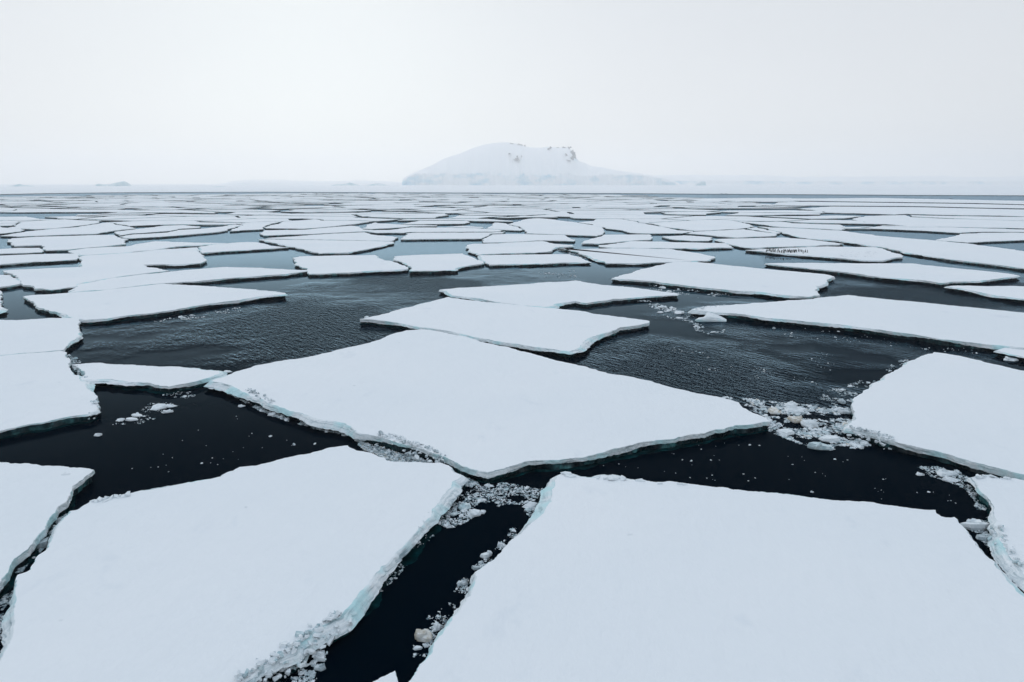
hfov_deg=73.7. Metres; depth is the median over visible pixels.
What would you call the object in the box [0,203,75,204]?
pack floe
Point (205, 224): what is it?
pack floe
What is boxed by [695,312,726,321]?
ice block
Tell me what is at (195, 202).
pack floe
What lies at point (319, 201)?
pack floe
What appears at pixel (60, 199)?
pack floe
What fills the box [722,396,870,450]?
brash ice
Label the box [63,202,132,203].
pack floe
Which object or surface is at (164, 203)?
pack floe
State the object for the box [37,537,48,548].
ice chunk
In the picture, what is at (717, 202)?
pack floe
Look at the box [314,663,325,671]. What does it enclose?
ice chunk
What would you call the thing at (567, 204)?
pack floe
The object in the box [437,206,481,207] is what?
pack floe
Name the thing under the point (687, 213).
pack floe
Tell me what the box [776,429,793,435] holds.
ice chunk
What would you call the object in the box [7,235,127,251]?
ice floe
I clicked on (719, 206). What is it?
pack floe
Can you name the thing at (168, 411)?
ice chunk
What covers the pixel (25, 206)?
pack floe
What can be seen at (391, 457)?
brash ice
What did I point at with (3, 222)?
pack floe
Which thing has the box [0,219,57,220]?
pack floe
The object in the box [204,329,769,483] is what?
ice floe
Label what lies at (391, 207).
pack floe
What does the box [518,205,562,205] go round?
pack floe
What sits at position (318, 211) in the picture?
pack floe
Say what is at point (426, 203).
pack floe
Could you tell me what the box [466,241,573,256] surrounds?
ice floe
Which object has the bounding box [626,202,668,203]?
pack floe
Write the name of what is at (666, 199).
pack floe
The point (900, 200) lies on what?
ice floe
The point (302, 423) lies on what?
brash ice
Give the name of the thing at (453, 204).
pack floe
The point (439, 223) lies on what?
ice floe
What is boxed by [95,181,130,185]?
iceberg
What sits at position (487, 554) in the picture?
ice chunk
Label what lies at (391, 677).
ice floe
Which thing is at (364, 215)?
pack floe
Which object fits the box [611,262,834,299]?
ice floe
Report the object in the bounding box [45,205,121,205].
pack floe
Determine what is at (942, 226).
pack floe
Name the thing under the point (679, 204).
pack floe
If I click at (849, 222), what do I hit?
pack floe
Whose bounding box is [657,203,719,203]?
pack floe
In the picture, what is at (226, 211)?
pack floe
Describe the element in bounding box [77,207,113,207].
pack floe
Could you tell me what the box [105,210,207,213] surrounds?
pack floe
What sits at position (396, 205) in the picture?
pack floe
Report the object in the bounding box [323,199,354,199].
pack floe
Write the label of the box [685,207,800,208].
pack floe
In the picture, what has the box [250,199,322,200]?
pack floe
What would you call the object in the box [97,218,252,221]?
pack floe
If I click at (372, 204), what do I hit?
pack floe
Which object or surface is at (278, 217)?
pack floe
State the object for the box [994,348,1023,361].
ice floe
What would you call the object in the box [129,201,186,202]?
pack floe
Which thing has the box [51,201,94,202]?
pack floe
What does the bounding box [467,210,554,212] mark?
pack floe
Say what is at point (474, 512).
ice chunk
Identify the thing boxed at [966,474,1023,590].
ice floe
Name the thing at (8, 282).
ice floe
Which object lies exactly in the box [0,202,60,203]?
pack floe
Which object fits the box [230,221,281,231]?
ice floe
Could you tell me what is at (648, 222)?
pack floe
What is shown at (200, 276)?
ice floe
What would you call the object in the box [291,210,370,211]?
pack floe
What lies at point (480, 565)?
brash ice
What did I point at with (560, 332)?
ice floe
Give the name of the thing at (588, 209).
pack floe
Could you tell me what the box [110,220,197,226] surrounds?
ice floe
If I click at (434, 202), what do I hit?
pack floe
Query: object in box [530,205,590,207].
pack floe
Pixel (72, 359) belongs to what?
brash ice
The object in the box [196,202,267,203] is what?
pack floe
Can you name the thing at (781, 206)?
pack floe
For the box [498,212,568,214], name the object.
pack floe
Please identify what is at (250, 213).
pack floe
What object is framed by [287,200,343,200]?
pack floe
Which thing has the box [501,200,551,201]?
pack floe
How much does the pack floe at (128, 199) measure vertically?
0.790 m
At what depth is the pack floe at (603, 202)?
517.80 m
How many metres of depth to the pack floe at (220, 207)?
412.94 m
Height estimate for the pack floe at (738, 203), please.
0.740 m
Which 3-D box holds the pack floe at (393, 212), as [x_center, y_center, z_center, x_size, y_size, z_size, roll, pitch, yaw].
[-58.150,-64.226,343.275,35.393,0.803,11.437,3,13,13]
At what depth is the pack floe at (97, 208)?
397.57 m
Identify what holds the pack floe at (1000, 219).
on the sea water
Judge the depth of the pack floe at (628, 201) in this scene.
545.43 m
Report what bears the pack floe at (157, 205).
on the sea water
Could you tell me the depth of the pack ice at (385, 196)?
742.85 m
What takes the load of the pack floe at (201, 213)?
on the sea water
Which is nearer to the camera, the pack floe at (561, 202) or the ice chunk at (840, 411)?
the ice chunk at (840, 411)
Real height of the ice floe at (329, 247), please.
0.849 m
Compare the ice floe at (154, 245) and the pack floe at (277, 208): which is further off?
the pack floe at (277, 208)
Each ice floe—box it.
[0,222,135,237]
[0,227,24,234]
[0,248,43,255]
[0,253,79,266]
[0,275,20,289]
[0,291,7,313]
[0,318,82,354]
[0,351,100,438]
[0,445,467,681]
[0,462,94,598]
[3,247,206,292]
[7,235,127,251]
[8,219,101,229]
[23,284,286,324]
[68,241,223,255]
[68,267,307,292]
[72,363,226,393]
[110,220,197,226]
[114,225,200,236]
[120,225,240,239]
[198,242,288,254]
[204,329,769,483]
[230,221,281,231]
[259,226,399,236]
[259,239,393,254]
[264,219,371,229]
[264,232,397,241]
[292,255,408,276]
[360,297,649,356]
[363,223,436,229]
[368,227,502,233]
[373,671,397,681]
[393,253,484,272]
[401,231,505,240]
[402,221,469,224]
[409,471,1023,681]
[439,280,678,308]
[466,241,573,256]
[477,254,590,266]
[482,234,574,243]
[486,222,522,231]
[508,218,604,236]
[558,247,715,265]
[579,219,693,234]
[581,234,652,245]
[598,241,732,249]
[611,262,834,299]
[651,220,754,231]
[662,235,712,242]
[670,198,1023,204]
[686,229,776,238]
[688,295,1023,350]
[714,237,843,248]
[732,220,844,230]
[745,246,902,262]
[747,227,779,234]
[757,226,1023,270]
[764,263,1019,285]
[773,202,1023,208]
[798,207,1023,216]
[843,352,1023,479]
[852,215,1023,228]
[869,226,1023,233]
[910,215,1023,219]
[936,233,1023,243]
[944,285,1023,301]
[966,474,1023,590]
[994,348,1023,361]
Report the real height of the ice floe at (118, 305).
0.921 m
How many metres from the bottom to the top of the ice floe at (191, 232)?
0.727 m
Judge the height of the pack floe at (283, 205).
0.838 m
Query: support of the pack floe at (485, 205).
on the sea water
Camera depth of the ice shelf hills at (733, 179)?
6216.49 m
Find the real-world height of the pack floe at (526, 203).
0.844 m
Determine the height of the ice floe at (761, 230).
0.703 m
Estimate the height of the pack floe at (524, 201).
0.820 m
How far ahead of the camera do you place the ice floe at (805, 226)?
239.32 m
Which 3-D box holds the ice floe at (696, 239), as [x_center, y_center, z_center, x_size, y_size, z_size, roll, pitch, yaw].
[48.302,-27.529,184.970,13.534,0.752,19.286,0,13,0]
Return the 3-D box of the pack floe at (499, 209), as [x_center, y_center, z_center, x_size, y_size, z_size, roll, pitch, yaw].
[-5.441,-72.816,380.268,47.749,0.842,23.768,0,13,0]
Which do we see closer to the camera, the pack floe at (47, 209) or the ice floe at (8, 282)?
the ice floe at (8, 282)
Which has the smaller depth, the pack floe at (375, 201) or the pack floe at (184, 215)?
the pack floe at (184, 215)
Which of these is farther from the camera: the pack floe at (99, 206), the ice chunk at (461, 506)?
the pack floe at (99, 206)
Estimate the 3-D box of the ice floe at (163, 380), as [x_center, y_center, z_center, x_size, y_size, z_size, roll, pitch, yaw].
[-29.458,2.921,53.422,14.036,0.998,6.007,3,13,12]
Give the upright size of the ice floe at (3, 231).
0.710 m
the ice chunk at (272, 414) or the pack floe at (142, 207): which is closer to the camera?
the ice chunk at (272, 414)
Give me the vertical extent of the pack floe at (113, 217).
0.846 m
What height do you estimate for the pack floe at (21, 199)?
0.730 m
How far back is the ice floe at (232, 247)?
157.87 m
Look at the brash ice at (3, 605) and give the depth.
24.93 m
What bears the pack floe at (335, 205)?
on the sea water
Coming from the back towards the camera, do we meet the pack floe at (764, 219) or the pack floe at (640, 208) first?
the pack floe at (640, 208)
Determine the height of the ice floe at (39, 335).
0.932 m
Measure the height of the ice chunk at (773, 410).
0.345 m
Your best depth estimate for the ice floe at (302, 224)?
244.99 m
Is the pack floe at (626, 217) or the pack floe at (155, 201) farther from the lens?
the pack floe at (155, 201)
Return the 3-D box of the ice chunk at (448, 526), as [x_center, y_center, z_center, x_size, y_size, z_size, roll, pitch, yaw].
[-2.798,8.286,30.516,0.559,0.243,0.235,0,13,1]
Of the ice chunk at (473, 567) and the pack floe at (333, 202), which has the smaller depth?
the ice chunk at (473, 567)
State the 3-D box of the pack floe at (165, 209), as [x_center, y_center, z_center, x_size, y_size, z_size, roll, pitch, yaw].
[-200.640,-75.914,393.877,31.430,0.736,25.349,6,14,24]
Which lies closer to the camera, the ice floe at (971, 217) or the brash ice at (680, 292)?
the brash ice at (680, 292)
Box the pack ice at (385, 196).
[0,193,684,199]
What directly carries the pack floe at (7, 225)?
on the sea water
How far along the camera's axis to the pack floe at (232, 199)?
610.29 m
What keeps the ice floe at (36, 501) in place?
on the sea water
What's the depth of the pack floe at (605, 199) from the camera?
611.85 m
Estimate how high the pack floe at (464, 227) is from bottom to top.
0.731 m
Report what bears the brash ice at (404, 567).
on the sea water
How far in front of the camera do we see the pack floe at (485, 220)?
272.74 m
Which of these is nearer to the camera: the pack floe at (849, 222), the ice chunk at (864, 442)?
the ice chunk at (864, 442)
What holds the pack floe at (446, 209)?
on the sea water
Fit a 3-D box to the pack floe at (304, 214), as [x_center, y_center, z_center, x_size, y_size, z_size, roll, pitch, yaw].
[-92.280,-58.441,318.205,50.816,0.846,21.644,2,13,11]
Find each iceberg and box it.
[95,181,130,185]
[336,182,356,184]
[696,181,705,184]
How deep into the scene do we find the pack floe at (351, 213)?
330.56 m
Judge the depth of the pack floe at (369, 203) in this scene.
490.90 m
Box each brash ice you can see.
[0,590,12,651]
[15,513,67,572]
[67,355,80,371]
[112,391,194,424]
[154,307,242,321]
[229,394,349,436]
[277,653,325,681]
[357,441,426,462]
[380,519,446,591]
[413,516,529,656]
[439,482,543,525]
[464,477,479,487]
[623,285,724,295]
[640,300,724,333]
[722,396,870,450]
[820,360,908,400]
[919,466,988,545]
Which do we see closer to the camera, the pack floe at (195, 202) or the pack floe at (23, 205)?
the pack floe at (23, 205)
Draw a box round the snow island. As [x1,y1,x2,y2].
[402,142,680,184]
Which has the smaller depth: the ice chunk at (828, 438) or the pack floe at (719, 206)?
the ice chunk at (828, 438)
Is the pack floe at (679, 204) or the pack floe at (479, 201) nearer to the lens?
the pack floe at (679, 204)
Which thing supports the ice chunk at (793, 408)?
on the sea water
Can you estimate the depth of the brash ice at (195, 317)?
78.18 m
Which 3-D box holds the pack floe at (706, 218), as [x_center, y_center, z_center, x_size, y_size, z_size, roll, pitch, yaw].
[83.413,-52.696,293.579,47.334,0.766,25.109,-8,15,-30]
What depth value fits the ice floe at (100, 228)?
210.03 m
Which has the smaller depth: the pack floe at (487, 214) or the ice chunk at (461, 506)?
the ice chunk at (461, 506)
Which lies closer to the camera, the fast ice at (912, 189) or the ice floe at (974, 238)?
the ice floe at (974, 238)
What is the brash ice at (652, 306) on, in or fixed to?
on the sea water
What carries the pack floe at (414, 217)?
on the sea water
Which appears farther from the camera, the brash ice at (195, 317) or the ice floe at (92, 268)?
the ice floe at (92, 268)
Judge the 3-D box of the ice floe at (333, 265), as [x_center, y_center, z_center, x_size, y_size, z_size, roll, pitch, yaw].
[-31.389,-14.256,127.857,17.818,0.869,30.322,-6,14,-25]
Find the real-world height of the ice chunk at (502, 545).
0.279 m
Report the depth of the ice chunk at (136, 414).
44.99 m
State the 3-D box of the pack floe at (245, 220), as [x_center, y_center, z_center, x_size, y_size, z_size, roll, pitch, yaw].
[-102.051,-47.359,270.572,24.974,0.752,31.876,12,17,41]
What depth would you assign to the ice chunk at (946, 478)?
35.24 m
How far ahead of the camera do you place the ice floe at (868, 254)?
143.90 m
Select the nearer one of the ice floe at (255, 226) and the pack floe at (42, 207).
the ice floe at (255, 226)
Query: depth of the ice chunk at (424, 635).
22.91 m
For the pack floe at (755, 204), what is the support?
on the sea water
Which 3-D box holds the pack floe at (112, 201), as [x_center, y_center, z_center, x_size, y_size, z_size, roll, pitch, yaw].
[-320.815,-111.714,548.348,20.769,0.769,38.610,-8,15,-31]
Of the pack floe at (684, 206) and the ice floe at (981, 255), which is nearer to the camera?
the ice floe at (981, 255)
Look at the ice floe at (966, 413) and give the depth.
43.60 m
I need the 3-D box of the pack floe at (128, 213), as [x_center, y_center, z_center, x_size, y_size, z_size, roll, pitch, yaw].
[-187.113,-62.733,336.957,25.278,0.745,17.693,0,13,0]
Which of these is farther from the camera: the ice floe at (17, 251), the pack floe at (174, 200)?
the pack floe at (174, 200)
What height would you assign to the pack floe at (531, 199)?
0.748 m
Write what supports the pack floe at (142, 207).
on the sea water
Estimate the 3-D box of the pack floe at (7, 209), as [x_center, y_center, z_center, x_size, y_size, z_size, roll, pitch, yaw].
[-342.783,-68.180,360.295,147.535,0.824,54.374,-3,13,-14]
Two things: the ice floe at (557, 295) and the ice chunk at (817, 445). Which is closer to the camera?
the ice chunk at (817, 445)
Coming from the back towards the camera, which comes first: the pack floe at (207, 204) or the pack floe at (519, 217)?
the pack floe at (207, 204)
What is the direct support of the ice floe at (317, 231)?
on the sea water
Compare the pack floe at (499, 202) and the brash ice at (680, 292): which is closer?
the brash ice at (680, 292)
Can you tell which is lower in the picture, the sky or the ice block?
the ice block
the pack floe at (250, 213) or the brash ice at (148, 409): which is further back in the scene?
the pack floe at (250, 213)
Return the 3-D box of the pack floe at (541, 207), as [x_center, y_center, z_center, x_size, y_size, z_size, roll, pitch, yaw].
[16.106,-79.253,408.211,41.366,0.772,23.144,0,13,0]
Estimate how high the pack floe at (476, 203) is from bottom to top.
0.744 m
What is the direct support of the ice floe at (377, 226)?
on the sea water
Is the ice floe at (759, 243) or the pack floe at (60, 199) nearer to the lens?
the ice floe at (759, 243)
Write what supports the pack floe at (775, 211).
on the sea water
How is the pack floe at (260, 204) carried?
on the sea water
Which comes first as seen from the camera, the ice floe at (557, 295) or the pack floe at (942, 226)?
the ice floe at (557, 295)
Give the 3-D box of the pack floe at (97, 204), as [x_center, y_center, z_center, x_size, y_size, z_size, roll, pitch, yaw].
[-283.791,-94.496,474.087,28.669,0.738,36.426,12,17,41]
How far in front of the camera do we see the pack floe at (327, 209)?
383.03 m
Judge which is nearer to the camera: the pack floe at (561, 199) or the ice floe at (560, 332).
the ice floe at (560, 332)
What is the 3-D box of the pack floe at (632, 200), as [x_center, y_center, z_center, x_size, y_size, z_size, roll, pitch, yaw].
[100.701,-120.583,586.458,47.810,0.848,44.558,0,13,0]
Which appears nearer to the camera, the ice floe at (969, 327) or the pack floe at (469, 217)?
the ice floe at (969, 327)
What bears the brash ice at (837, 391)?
on the sea water
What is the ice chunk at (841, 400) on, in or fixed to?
on the sea water
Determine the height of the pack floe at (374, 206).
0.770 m
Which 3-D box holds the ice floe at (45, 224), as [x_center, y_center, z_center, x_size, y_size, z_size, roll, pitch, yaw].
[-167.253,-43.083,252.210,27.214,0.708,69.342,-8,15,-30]
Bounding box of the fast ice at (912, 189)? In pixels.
[0,184,1023,195]
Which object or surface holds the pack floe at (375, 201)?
on the sea water
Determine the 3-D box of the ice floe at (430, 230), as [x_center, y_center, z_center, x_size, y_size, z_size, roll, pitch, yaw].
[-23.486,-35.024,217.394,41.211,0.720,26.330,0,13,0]
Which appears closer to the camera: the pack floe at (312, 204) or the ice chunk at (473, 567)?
the ice chunk at (473, 567)
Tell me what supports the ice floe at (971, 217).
on the sea water
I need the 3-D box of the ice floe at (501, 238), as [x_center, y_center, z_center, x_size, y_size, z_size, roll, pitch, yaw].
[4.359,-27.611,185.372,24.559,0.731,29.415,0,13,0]
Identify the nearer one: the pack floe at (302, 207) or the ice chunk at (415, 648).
the ice chunk at (415, 648)
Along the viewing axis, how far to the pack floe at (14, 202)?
518.19 m
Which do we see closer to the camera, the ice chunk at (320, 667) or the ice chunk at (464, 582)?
the ice chunk at (320, 667)
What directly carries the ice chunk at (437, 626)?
on the sea water
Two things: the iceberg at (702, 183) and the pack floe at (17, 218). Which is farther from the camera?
the iceberg at (702, 183)
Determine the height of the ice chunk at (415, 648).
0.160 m
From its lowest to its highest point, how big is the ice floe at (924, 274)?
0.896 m
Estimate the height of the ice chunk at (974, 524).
0.438 m
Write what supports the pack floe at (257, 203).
on the sea water
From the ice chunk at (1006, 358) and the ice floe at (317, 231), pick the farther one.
the ice floe at (317, 231)
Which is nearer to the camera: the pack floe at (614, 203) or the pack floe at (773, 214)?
the pack floe at (773, 214)
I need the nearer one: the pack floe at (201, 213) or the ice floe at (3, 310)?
the ice floe at (3, 310)
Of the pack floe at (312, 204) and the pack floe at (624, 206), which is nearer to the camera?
the pack floe at (624, 206)
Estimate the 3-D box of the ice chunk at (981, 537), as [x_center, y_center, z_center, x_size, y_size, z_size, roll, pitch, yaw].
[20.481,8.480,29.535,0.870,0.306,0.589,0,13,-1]
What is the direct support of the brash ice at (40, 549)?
on the sea water
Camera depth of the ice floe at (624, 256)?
138.26 m
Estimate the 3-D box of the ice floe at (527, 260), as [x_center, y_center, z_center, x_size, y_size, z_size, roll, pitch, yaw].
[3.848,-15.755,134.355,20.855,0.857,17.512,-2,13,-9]
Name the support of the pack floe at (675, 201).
on the sea water
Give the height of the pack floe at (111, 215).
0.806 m
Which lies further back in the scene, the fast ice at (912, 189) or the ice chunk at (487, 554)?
the fast ice at (912, 189)
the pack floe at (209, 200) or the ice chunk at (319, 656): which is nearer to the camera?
the ice chunk at (319, 656)
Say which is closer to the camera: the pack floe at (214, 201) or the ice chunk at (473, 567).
the ice chunk at (473, 567)
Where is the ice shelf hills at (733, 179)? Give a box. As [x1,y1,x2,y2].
[654,174,1023,183]
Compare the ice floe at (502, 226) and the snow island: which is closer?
the ice floe at (502, 226)
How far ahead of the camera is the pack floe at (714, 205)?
450.38 m
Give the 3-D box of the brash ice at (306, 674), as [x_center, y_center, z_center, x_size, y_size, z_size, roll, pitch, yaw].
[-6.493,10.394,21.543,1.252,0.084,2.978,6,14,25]
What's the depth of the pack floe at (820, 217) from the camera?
294.26 m
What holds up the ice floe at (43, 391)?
on the sea water
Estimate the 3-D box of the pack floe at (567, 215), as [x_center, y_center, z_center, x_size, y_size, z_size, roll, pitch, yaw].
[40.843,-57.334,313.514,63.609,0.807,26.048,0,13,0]
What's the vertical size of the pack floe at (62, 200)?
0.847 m
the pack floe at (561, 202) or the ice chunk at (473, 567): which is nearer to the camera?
the ice chunk at (473, 567)
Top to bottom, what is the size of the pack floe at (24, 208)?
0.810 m
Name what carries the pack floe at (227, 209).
on the sea water
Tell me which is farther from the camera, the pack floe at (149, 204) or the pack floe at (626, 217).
the pack floe at (149, 204)
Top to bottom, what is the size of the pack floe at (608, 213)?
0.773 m
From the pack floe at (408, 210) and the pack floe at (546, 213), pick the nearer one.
the pack floe at (546, 213)
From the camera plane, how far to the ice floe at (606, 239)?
179.68 m
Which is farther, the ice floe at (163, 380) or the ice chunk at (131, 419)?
the ice floe at (163, 380)
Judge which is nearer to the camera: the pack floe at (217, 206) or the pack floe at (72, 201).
the pack floe at (217, 206)
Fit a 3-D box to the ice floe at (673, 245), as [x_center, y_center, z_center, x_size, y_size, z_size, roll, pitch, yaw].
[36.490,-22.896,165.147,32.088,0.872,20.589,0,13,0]
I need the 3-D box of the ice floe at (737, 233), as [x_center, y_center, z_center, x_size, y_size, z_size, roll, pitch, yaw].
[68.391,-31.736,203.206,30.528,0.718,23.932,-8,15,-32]
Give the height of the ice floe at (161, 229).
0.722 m
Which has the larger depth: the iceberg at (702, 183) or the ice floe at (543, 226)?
the iceberg at (702, 183)
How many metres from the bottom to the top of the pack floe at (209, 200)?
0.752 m
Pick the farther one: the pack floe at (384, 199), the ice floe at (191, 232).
the pack floe at (384, 199)
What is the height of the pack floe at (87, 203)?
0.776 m
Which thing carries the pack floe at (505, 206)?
on the sea water
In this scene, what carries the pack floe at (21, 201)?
on the sea water
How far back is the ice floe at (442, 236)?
190.18 m
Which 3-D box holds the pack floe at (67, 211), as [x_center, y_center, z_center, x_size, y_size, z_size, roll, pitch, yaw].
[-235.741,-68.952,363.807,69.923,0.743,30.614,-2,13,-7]
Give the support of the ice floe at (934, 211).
on the sea water
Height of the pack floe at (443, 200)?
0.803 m
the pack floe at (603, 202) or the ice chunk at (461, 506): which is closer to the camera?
the ice chunk at (461, 506)
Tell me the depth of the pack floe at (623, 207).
412.08 m
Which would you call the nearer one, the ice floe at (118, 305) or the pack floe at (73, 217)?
the ice floe at (118, 305)
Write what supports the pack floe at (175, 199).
on the sea water
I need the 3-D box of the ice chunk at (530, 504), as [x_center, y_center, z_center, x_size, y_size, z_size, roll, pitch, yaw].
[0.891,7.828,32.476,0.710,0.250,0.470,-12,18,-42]
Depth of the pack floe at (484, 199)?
607.65 m
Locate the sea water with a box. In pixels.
[0,192,1023,681]
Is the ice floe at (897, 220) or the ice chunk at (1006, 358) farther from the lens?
the ice floe at (897, 220)
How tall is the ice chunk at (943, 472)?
0.468 m
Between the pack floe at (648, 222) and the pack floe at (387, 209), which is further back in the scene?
the pack floe at (387, 209)
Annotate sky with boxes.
[0,0,1023,183]
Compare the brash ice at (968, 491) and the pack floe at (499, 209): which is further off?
the pack floe at (499, 209)
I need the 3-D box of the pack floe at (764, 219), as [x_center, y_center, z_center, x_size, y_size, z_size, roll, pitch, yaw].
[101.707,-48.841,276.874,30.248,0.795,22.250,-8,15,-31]
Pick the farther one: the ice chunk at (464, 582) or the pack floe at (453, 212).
the pack floe at (453, 212)
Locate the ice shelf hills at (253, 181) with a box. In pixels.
[222,179,401,183]
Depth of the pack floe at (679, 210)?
366.41 m
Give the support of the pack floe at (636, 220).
on the sea water
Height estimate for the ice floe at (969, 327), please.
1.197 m
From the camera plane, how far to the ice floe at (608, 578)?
24.38 m
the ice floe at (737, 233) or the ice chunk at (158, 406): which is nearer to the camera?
the ice chunk at (158, 406)
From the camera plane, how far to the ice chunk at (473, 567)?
27.18 m
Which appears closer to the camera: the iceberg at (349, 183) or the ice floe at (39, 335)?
the ice floe at (39, 335)
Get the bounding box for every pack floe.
[0,201,43,201]
[0,202,29,202]
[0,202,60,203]
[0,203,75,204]
[0,208,49,209]
[0,209,14,210]
[0,210,136,212]
[0,217,37,218]
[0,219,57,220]
[0,220,38,223]
[0,223,16,226]
[2,199,37,199]
[3,204,44,205]
[8,206,42,206]
[13,207,65,208]
[15,209,88,210]
[38,199,83,199]
[41,200,83,200]
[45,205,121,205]
[45,216,101,219]
[50,203,126,204]
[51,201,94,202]
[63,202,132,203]
[63,208,124,209]
[66,206,130,207]
[68,203,123,204]
[76,214,145,216]
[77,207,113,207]
[79,216,182,220]
[97,201,127,201]
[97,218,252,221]
[101,212,158,214]
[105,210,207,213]
[108,216,236,219]
[109,199,147,199]
[114,207,175,208]
[122,205,199,206]
[123,203,204,204]
[126,204,173,204]
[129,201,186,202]
[134,208,192,209]
[147,214,246,216]
[148,199,202,199]
[156,200,193,200]
[161,222,238,225]
[171,201,242,202]
[174,203,240,205]
[174,205,263,207]
[183,207,260,208]
[183,212,218,213]
[189,200,227,200]
[193,208,257,209]
[194,200,237,201]
[195,210,280,212]
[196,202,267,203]
[200,219,291,222]
[203,199,256,200]
[221,203,294,204]
[226,212,289,215]
[232,204,291,205]
[238,216,357,219]
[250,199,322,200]
[252,213,355,216]
[258,200,292,201]
[260,207,313,209]
[262,205,304,205]
[264,206,340,207]
[281,211,356,212]
[285,202,317,202]
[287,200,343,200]
[289,208,359,209]
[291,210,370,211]
[293,201,346,201]
[294,203,328,204]
[302,217,398,221]
[305,213,397,214]
[318,202,348,202]
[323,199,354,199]
[324,204,350,205]
[332,204,413,204]
[336,206,413,206]
[340,203,399,203]
[344,207,444,208]
[347,201,422,201]
[349,201,418,202]
[351,205,433,206]
[355,199,413,199]
[357,213,448,216]
[359,212,420,213]
[367,209,407,209]
[368,215,447,218]
[382,210,440,211]
[398,219,512,222]
[400,203,454,204]
[404,200,486,201]
[408,208,464,210]
[411,202,457,202]
[417,210,485,213]
[419,204,492,205]
[432,201,504,201]
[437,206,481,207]
[439,199,468,199]
[446,226,482,228]
[447,215,506,218]
[450,204,512,205]
[456,203,497,203]
[458,209,541,210]
[459,213,543,215]
[462,207,546,209]
[464,202,534,202]
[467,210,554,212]
[469,199,500,199]
[485,206,529,207]
[495,216,557,218]
[498,203,556,204]
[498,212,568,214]
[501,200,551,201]
[504,207,571,208]
[505,201,544,201]
[517,199,546,199]
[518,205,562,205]
[521,204,613,204]
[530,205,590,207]
[534,214,663,217]
[537,202,583,203]
[547,199,577,200]
[547,208,635,210]
[553,210,661,212]
[557,200,604,201]
[570,215,690,219]
[571,212,645,214]
[573,203,649,204]
[579,207,671,208]
[584,202,622,202]
[587,199,623,199]
[587,205,660,206]
[592,201,665,201]
[605,199,657,200]
[607,208,674,208]
[625,219,685,221]
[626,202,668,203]
[634,204,727,205]
[634,209,719,211]
[638,220,683,224]
[646,199,686,199]
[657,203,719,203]
[661,212,720,215]
[666,201,685,202]
[667,205,761,205]
[667,216,762,220]
[668,206,701,207]
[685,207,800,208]
[686,200,724,201]
[687,205,738,206]
[692,201,738,202]
[716,210,824,213]
[717,217,804,221]
[721,203,757,204]
[725,212,820,215]
[731,204,773,205]
[753,201,797,201]
[754,206,808,206]
[763,215,860,219]
[786,220,883,224]
[842,226,872,229]
[882,225,1005,228]
[979,219,1023,220]
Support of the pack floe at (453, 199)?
on the sea water
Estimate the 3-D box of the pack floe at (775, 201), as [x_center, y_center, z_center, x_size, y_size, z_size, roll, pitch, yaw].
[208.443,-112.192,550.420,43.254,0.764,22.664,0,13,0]
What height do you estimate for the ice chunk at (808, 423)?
0.564 m
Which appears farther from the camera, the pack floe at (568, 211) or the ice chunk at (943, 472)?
the pack floe at (568, 211)
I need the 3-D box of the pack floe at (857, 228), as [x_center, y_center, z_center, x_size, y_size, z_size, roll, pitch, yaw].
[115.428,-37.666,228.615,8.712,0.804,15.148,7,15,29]
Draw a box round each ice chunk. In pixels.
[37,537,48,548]
[125,417,137,420]
[131,412,142,416]
[150,403,166,409]
[161,409,173,412]
[268,412,280,416]
[313,650,324,661]
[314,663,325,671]
[413,646,422,650]
[414,629,432,642]
[433,622,441,630]
[443,524,453,527]
[457,579,467,584]
[458,503,470,509]
[467,509,481,516]
[471,565,479,569]
[480,550,491,558]
[497,541,505,547]
[522,502,537,507]
[768,407,780,413]
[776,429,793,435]
[784,404,804,411]
[787,416,802,422]
[800,419,818,427]
[807,442,831,449]
[818,435,839,441]
[838,398,845,403]
[838,409,846,413]
[860,440,868,445]
[936,468,957,476]
[942,475,960,481]
[960,518,989,530]
[976,533,990,541]
[1004,356,1018,360]
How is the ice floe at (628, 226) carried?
on the sea water
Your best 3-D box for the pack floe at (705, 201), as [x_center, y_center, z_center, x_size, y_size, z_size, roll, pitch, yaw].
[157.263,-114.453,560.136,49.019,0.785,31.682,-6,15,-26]
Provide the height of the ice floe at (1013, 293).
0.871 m
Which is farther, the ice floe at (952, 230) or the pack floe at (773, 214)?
the pack floe at (773, 214)
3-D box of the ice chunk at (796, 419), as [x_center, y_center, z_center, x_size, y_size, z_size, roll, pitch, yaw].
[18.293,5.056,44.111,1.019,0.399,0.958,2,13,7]
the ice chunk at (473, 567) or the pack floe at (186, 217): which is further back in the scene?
the pack floe at (186, 217)
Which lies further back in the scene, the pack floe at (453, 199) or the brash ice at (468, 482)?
the pack floe at (453, 199)
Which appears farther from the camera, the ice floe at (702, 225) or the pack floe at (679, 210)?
the pack floe at (679, 210)
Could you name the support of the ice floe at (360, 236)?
on the sea water
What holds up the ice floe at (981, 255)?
on the sea water
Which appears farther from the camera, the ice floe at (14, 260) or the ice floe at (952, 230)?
the ice floe at (952, 230)
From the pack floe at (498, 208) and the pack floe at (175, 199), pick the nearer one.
the pack floe at (498, 208)
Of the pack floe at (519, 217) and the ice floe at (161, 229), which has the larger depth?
the pack floe at (519, 217)
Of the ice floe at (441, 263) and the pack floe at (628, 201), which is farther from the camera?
the pack floe at (628, 201)
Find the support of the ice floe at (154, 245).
on the sea water

